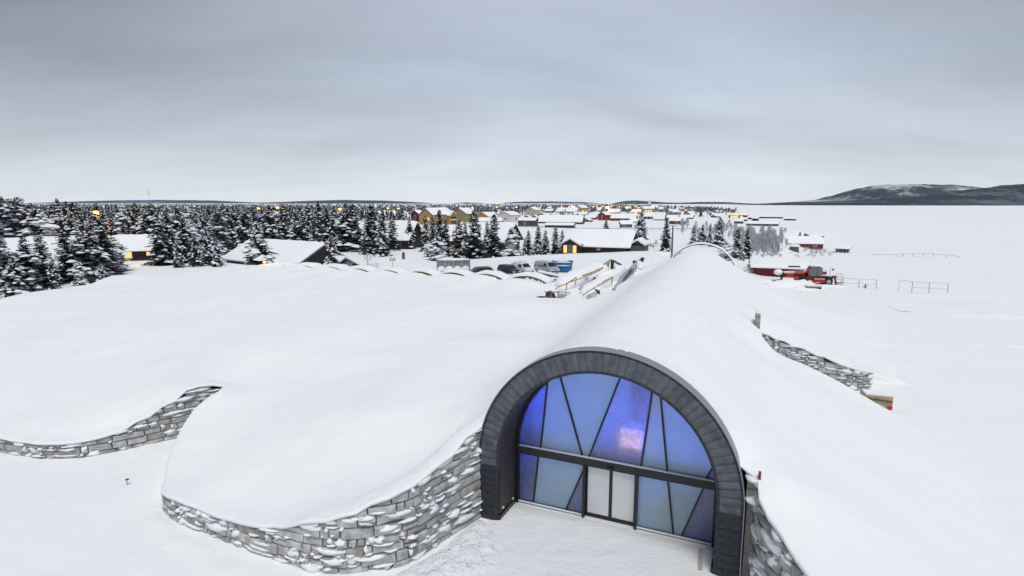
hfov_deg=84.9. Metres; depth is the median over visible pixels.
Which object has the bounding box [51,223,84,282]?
spruce tree
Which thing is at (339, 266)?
vault rib
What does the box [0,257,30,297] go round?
spruce tree
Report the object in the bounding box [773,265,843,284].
telehandler
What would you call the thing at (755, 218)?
wooden house
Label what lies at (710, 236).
spruce tree
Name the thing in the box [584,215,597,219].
wooden house
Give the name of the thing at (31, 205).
spruce tree
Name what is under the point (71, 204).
spruce tree
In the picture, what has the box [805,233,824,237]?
wooden house
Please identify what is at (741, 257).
spruce tree
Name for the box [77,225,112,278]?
spruce tree
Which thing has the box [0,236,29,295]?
spruce tree
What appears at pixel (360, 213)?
snowy wood
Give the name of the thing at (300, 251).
log cabin
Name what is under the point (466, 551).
snow heap
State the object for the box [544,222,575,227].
shelter
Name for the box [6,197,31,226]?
spruce tree
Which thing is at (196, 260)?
spruce tree
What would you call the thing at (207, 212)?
spruce tree
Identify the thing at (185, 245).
spruce tree
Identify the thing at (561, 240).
spruce tree
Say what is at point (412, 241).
spruce tree
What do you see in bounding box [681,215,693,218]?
wooden house
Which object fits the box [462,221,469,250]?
spruce tree
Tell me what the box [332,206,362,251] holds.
spruce tree
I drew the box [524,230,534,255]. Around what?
spruce tree
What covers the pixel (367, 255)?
bare shrub
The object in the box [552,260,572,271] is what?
waste skip
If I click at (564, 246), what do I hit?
window
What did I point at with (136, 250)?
log cabin
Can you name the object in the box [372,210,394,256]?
spruce tree
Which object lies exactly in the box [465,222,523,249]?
log cabin
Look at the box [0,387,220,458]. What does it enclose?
stone wall
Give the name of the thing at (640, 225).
spruce tree
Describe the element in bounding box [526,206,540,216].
wooden house
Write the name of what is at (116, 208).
spruce tree
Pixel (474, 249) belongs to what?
spruce tree
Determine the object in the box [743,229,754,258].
spruce tree
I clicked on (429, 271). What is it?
vault rib
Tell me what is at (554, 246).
spruce tree
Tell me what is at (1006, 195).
lake shore hills
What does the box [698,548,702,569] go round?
plank
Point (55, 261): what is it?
log cabin
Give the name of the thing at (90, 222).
spruce tree
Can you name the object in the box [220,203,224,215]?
spruce tree
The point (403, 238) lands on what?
log cabin
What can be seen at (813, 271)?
cab window
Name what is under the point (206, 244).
spruce tree
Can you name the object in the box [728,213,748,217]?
wooden house
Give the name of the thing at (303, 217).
spruce tree
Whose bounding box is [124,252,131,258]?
window
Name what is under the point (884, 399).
plywood crate
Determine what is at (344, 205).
spruce tree
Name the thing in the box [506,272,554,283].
vault rib
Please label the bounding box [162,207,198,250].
spruce tree
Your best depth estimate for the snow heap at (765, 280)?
98.36 m
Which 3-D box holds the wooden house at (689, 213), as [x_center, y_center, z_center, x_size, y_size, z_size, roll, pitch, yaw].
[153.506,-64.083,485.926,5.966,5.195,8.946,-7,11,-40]
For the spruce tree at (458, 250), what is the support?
on the snowy ground
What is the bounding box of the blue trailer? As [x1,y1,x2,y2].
[538,270,560,283]
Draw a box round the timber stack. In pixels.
[804,284,822,289]
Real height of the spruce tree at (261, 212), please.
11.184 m
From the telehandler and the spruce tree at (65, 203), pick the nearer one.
the telehandler
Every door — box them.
[568,245,571,253]
[586,466,610,520]
[610,471,635,525]
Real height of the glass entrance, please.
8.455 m
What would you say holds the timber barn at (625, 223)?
on the snowy ground
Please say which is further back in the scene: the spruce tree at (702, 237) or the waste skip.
the spruce tree at (702, 237)
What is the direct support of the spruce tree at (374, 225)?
on the snowy ground
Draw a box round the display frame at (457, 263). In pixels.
[436,258,469,271]
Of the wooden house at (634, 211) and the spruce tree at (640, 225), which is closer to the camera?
the spruce tree at (640, 225)
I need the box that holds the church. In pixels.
[643,199,655,211]
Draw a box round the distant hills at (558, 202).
[507,201,603,203]
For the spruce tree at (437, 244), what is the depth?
116.25 m
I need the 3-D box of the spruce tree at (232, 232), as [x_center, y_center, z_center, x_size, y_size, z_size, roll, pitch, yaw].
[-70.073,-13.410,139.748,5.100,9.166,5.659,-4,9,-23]
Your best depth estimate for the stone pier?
44.62 m
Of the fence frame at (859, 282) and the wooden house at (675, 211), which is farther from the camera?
the wooden house at (675, 211)
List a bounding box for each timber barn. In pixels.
[517,217,538,225]
[610,214,637,220]
[619,220,632,227]
[669,217,686,224]
[781,236,824,248]
[783,231,804,235]
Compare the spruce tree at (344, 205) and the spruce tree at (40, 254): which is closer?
the spruce tree at (40, 254)
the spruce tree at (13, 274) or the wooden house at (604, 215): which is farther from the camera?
the wooden house at (604, 215)
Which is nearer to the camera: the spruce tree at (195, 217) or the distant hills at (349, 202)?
the spruce tree at (195, 217)
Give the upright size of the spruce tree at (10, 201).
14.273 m
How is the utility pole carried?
on the snowy ground
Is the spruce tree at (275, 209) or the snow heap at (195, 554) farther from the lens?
the spruce tree at (275, 209)
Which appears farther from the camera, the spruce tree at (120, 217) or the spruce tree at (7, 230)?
the spruce tree at (120, 217)
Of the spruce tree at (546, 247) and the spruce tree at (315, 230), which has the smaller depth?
the spruce tree at (546, 247)
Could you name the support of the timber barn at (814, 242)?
on the snowy ground
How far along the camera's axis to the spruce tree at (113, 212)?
171.47 m
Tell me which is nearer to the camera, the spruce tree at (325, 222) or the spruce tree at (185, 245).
the spruce tree at (185, 245)
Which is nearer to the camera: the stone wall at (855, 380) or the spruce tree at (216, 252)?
the stone wall at (855, 380)
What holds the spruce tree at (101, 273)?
on the snowy ground
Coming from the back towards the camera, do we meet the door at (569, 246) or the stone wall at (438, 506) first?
the door at (569, 246)
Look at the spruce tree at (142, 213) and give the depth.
148.67 m
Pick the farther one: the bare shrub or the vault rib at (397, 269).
the bare shrub
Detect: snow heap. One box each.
[143,505,305,575]
[394,520,497,575]
[653,251,677,256]
[758,279,777,282]
[764,279,813,287]
[789,286,825,289]
[821,284,849,286]
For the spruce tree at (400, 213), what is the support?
on the snowy ground
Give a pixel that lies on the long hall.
(577, 219)
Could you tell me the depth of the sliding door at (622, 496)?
24.52 m
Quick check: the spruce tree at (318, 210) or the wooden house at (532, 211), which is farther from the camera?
the wooden house at (532, 211)
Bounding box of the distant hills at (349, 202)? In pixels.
[257,200,484,203]
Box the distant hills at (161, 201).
[43,200,275,202]
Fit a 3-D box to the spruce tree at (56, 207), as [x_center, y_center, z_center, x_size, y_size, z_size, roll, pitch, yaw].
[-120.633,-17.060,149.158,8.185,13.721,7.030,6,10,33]
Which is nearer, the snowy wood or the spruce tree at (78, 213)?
the spruce tree at (78, 213)
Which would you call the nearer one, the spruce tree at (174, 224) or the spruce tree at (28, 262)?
the spruce tree at (28, 262)
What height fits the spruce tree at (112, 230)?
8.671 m
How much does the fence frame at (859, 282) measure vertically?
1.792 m
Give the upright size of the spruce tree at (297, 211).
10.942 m
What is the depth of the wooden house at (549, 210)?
667.28 m
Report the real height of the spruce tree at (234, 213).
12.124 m
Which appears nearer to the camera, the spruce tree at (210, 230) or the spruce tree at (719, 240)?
the spruce tree at (210, 230)
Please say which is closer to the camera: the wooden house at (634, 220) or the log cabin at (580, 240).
the log cabin at (580, 240)
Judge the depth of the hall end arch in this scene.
78.06 m
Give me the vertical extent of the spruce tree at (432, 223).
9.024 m
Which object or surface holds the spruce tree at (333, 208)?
on the snowy ground
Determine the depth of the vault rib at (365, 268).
74.86 m
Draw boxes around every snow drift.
[857,301,941,306]
[881,254,987,257]
[888,306,1013,312]
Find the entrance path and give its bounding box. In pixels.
[481,503,716,575]
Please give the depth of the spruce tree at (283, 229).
148.62 m
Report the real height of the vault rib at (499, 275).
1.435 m
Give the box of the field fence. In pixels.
[575,228,691,230]
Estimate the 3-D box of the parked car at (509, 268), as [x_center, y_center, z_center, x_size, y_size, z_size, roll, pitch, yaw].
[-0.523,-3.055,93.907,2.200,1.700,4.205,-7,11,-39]
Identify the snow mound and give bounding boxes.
[0,248,1023,575]
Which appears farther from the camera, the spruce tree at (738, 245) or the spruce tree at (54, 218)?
the spruce tree at (54, 218)
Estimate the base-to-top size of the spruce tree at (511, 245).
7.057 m
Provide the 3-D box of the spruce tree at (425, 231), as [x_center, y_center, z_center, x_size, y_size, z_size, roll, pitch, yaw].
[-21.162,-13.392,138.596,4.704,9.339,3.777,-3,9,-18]
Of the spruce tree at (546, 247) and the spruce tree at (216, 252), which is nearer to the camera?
the spruce tree at (216, 252)
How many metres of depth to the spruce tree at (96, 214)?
153.70 m
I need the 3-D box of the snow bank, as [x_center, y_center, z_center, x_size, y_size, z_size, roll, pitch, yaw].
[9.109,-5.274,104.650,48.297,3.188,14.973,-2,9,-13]
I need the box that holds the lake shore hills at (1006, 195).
[735,184,1023,205]
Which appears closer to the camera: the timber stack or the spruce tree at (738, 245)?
the timber stack
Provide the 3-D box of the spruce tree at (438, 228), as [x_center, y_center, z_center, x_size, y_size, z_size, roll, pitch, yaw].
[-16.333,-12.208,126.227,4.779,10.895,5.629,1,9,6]
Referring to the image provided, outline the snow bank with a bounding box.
[437,251,668,272]
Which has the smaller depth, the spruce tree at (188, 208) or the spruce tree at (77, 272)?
the spruce tree at (77, 272)
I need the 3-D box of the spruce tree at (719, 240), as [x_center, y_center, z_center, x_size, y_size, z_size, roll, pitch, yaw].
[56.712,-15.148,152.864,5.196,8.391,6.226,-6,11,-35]
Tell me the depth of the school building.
629.90 m
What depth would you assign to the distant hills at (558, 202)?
7019.00 m
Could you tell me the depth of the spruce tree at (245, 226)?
136.72 m
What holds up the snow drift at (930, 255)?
on the snowy ground
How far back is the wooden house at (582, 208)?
656.21 m
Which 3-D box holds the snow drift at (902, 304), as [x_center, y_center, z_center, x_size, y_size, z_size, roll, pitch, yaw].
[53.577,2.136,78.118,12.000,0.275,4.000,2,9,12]
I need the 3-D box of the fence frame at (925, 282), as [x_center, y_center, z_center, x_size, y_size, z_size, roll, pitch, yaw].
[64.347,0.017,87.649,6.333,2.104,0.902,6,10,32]
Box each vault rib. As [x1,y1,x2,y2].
[272,261,298,265]
[296,262,322,267]
[320,263,350,269]
[348,265,378,271]
[375,266,409,272]
[406,268,440,275]
[438,269,473,275]
[470,270,510,279]
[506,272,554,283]
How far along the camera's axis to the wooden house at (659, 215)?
374.17 m
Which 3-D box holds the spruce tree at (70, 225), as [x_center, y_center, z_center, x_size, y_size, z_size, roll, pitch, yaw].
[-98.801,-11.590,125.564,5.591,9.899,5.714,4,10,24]
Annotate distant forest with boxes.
[23,203,729,211]
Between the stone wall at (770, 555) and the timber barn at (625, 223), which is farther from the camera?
the timber barn at (625, 223)
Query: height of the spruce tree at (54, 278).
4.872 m
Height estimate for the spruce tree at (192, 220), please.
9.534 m
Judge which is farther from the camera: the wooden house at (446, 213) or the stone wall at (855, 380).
the wooden house at (446, 213)
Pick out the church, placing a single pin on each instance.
(649, 208)
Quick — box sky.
[0,0,1023,202]
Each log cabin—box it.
[1,252,59,273]
[3,235,96,255]
[112,234,166,260]
[222,238,359,264]
[356,220,422,248]
[429,225,463,246]
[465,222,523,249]
[559,228,649,253]
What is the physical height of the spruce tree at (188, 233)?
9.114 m
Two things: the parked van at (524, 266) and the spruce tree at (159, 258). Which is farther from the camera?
the spruce tree at (159, 258)
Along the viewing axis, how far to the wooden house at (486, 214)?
366.47 m
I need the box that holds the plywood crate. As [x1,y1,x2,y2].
[860,389,892,409]
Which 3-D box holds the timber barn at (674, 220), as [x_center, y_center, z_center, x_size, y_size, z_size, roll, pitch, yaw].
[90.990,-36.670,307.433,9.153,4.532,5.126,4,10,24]
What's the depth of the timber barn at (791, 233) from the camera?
188.55 m
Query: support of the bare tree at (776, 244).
on the snowy ground
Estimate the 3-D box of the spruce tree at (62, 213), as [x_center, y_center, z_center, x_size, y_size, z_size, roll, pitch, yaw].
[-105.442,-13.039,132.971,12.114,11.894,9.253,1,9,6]
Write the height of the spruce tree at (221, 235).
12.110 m
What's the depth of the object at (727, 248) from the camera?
117.14 m
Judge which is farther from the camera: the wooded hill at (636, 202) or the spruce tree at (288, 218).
the wooded hill at (636, 202)
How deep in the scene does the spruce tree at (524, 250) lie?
125.47 m
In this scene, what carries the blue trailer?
on the snowy ground
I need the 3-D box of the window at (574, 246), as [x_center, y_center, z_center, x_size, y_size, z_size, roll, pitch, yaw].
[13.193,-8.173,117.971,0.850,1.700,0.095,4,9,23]
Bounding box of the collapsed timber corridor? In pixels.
[538,257,643,298]
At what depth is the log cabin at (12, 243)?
94.37 m
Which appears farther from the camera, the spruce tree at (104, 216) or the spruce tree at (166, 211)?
the spruce tree at (104, 216)
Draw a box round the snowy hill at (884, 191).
[761,184,980,203]
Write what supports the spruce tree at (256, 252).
on the snowy ground
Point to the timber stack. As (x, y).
(817, 286)
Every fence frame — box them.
[842,278,876,287]
[898,280,948,292]
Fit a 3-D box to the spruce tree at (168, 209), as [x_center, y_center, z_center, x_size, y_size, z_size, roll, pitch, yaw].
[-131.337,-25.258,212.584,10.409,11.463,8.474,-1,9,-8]
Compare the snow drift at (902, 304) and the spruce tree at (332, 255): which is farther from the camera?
the spruce tree at (332, 255)
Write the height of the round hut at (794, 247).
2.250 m
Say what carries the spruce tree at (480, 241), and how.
on the snowy ground
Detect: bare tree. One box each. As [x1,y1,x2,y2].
[755,243,759,254]
[768,241,777,255]
[775,239,779,254]
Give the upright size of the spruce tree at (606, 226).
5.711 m
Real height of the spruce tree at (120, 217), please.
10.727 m
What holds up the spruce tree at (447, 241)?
on the snowy ground
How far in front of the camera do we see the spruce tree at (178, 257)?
103.93 m
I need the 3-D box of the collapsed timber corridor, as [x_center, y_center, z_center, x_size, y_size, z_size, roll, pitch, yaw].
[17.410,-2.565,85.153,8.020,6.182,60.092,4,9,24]
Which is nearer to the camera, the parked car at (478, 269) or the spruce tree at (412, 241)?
the parked car at (478, 269)
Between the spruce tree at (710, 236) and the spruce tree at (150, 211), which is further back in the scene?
the spruce tree at (710, 236)
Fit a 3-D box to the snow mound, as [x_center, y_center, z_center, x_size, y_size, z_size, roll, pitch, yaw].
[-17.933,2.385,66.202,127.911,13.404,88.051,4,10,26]
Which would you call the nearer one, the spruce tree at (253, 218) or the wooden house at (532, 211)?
the spruce tree at (253, 218)
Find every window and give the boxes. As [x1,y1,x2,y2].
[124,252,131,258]
[563,245,566,252]
[573,245,576,252]
[809,267,821,275]
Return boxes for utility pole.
[671,226,673,256]
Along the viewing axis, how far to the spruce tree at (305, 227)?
147.94 m
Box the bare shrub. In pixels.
[362,245,371,264]
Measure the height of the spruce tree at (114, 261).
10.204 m
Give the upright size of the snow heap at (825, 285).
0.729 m
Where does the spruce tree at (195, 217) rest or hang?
on the snowy ground
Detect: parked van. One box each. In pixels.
[511,261,533,271]
[534,260,558,272]
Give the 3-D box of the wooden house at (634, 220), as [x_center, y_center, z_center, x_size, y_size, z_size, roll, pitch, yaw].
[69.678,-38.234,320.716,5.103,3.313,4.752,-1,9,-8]
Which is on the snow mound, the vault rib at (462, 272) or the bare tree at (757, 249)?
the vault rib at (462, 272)
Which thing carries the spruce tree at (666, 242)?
on the snowy ground
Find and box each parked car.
[470,266,493,272]
[497,264,520,273]
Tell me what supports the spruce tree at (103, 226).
on the snowy ground
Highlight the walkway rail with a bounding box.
[872,253,958,257]
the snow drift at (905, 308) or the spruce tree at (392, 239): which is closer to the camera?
the snow drift at (905, 308)
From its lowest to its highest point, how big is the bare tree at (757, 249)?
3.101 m
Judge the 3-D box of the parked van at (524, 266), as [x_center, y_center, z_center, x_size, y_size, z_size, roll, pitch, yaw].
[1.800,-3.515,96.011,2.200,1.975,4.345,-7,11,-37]
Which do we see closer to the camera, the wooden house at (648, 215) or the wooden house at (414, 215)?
the wooden house at (414, 215)
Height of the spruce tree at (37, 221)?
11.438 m
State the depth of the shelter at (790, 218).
373.20 m
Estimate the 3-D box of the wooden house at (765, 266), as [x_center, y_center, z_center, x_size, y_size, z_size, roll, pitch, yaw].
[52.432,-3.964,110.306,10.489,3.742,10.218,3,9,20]
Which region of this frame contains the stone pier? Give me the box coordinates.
[754,312,760,328]
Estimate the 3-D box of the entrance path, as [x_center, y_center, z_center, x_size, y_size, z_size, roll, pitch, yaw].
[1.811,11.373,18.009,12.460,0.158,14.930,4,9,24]
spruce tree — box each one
[0,196,24,237]
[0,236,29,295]
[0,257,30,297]
[4,198,26,236]
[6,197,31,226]
[12,209,58,236]
[14,237,47,290]
[24,203,34,217]
[30,231,62,287]
[44,203,55,218]
[46,257,65,289]
[48,198,63,218]
[48,215,60,235]
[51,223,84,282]
[53,208,84,232]
[62,201,71,213]
[64,214,76,235]
[65,230,108,284]
[67,202,74,214]
[67,261,89,285]
[70,202,85,225]
[72,213,85,231]
[73,222,85,231]
[75,207,86,223]
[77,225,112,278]
[85,219,93,232]
[89,202,106,232]
[92,213,107,228]
[93,214,108,240]
[93,216,123,276]
[95,263,106,280]
[100,208,108,228]
[102,235,131,269]
[104,209,127,233]
[104,210,118,233]
[106,212,116,227]
[106,218,119,235]
[112,204,122,213]
[119,207,144,234]
[119,221,127,234]
[131,203,139,218]
[132,206,153,228]
[133,203,160,234]
[140,212,175,265]
[158,206,173,217]
[161,209,171,220]
[161,213,176,263]
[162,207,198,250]
[172,217,193,251]
[172,237,185,267]
[178,206,199,220]
[178,217,191,262]
[185,220,202,246]
[187,233,205,266]
[189,216,197,231]
[192,212,198,223]
[196,214,210,248]
[199,227,213,265]
[204,206,211,220]
[209,207,236,256]
[209,216,213,241]
[211,238,224,266]
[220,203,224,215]
[221,207,237,232]
[225,216,237,248]
[230,206,241,234]
[232,209,254,246]
[242,207,252,233]
[242,223,279,264]
[248,206,257,233]
[258,209,265,231]
[259,207,287,239]
[271,205,278,214]
[276,203,291,238]
[284,208,292,233]
[286,212,306,240]
[290,208,300,238]
[292,211,310,240]
[297,204,312,232]
[299,218,309,240]
[308,211,324,243]
[310,201,325,240]
[320,207,333,244]
[324,235,339,263]
[325,209,337,244]
[330,206,337,218]
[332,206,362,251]
[338,202,352,236]
[343,204,363,251]
[358,204,380,253]
[360,213,376,254]
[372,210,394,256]
[386,212,401,250]
[398,207,402,219]
[405,216,415,248]
[418,215,429,251]
[422,241,432,256]
[425,236,447,259]
[427,217,437,242]
[429,210,448,256]
[442,219,452,255]
[448,219,466,257]
[462,210,487,258]
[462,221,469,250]
[477,229,484,255]
[482,222,489,254]
[483,215,505,257]
[502,227,522,256]
[521,238,527,255]
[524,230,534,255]
[531,225,543,254]
[541,230,550,254]
[550,225,559,253]
[557,230,564,253]
[603,219,608,228]
[634,212,654,246]
[659,218,671,251]
[687,225,697,244]
[697,225,708,241]
[706,223,712,242]
[708,218,726,246]
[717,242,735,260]
[731,228,747,257]
[738,245,744,260]
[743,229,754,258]
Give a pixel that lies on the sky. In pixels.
(424, 101)
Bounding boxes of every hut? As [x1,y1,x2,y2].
[585,218,592,221]
[788,244,799,251]
[834,245,851,252]
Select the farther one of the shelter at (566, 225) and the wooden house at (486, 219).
the wooden house at (486, 219)
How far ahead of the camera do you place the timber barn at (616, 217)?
369.40 m
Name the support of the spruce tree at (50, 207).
on the snowy ground
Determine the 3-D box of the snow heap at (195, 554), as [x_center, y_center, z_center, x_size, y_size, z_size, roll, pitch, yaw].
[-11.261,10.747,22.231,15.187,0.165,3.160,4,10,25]
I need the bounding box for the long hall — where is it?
[538,215,584,223]
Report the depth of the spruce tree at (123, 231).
133.99 m
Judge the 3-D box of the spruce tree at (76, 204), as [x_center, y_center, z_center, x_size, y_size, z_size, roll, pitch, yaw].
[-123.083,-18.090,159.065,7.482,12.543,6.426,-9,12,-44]
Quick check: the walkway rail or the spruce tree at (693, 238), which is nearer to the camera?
the walkway rail
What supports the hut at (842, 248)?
on the snowy ground
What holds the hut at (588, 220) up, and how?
on the snowy ground
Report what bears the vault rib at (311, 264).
on the snow mound
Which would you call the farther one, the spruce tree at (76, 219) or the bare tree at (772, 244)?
the spruce tree at (76, 219)
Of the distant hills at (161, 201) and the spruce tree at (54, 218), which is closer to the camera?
the spruce tree at (54, 218)
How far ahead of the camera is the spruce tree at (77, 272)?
82.28 m
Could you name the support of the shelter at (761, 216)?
on the snowy ground
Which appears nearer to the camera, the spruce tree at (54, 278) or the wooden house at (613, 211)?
the spruce tree at (54, 278)
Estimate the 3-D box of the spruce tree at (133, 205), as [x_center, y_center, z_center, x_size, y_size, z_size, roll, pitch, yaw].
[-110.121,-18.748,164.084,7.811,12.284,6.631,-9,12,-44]
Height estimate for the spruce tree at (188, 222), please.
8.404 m
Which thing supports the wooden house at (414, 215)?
on the snowy ground
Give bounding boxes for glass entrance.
[478,346,760,575]
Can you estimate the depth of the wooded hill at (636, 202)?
5062.01 m
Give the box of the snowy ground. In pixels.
[0,203,1023,575]
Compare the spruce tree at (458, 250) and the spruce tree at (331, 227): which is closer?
the spruce tree at (458, 250)
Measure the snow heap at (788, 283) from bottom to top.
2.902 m
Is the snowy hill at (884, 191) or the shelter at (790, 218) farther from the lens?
the snowy hill at (884, 191)
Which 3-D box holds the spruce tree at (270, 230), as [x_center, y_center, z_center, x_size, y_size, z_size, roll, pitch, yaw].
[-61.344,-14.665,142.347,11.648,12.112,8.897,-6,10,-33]
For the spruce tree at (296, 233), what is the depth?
138.10 m
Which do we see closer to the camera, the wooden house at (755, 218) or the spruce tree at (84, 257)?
the spruce tree at (84, 257)
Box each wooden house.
[410,210,420,221]
[418,207,455,224]
[455,206,476,224]
[477,212,497,220]
[478,217,502,221]
[497,209,520,222]
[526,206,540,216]
[544,209,554,212]
[573,212,588,214]
[575,204,587,211]
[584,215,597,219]
[598,211,610,219]
[608,209,620,213]
[629,218,638,222]
[631,209,641,213]
[644,212,653,218]
[653,212,665,220]
[664,209,680,214]
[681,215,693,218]
[683,211,694,215]
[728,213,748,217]
[734,219,743,223]
[749,258,809,276]
[752,216,758,220]
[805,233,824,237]
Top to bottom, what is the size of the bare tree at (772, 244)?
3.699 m
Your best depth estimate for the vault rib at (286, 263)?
80.20 m
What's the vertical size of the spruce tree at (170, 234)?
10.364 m
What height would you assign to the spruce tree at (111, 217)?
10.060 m
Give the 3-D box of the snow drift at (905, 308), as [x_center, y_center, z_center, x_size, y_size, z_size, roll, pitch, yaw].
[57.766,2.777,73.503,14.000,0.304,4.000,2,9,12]
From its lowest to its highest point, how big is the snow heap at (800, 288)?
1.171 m
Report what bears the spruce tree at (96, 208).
on the snowy ground
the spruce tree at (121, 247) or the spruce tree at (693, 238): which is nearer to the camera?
the spruce tree at (121, 247)
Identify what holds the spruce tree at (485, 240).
on the snowy ground
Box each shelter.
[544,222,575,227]
[758,215,783,218]
[784,217,796,220]
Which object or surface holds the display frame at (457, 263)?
on the snowy ground
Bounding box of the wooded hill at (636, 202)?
[612,200,752,203]
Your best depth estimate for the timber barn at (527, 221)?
285.50 m
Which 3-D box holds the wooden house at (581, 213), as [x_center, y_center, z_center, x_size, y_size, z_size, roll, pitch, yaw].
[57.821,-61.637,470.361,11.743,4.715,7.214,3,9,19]
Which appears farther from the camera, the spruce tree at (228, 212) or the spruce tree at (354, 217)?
the spruce tree at (228, 212)
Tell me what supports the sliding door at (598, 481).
in the glass entrance
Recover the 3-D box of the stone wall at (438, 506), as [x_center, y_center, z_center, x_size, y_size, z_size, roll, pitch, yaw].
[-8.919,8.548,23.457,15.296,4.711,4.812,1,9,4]
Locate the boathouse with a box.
[746,221,778,225]
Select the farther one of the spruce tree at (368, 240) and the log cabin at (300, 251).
the spruce tree at (368, 240)
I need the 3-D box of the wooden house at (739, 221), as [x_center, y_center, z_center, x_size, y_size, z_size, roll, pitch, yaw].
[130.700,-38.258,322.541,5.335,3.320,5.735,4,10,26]
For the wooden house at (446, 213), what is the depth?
306.94 m
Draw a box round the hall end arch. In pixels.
[671,242,736,266]
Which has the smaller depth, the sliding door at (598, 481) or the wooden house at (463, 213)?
the sliding door at (598, 481)
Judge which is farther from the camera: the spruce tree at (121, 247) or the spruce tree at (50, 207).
the spruce tree at (50, 207)
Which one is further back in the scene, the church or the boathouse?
the church
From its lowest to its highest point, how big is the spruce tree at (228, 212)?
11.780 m
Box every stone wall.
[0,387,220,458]
[161,429,482,573]
[748,484,804,575]
[762,334,873,390]
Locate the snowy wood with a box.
[15,205,404,221]
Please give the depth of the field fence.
241.01 m
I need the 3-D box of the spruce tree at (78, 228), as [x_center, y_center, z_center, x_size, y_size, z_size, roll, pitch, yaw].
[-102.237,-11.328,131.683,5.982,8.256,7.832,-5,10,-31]
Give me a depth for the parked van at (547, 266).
95.49 m
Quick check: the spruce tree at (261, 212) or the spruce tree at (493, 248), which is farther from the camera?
the spruce tree at (261, 212)
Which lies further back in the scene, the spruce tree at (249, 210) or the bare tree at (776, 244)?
the spruce tree at (249, 210)
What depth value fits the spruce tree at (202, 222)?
145.34 m
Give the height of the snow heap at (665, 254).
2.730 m
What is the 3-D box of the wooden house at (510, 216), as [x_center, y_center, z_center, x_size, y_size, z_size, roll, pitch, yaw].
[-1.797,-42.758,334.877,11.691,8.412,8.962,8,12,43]
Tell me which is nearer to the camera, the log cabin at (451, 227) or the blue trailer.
the blue trailer
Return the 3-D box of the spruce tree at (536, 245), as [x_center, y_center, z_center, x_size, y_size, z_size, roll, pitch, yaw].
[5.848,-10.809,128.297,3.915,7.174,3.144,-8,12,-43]
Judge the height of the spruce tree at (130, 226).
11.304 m
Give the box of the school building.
[555,208,579,212]
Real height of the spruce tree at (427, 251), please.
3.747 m
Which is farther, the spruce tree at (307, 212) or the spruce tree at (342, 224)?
the spruce tree at (307, 212)
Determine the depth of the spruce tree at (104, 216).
181.91 m

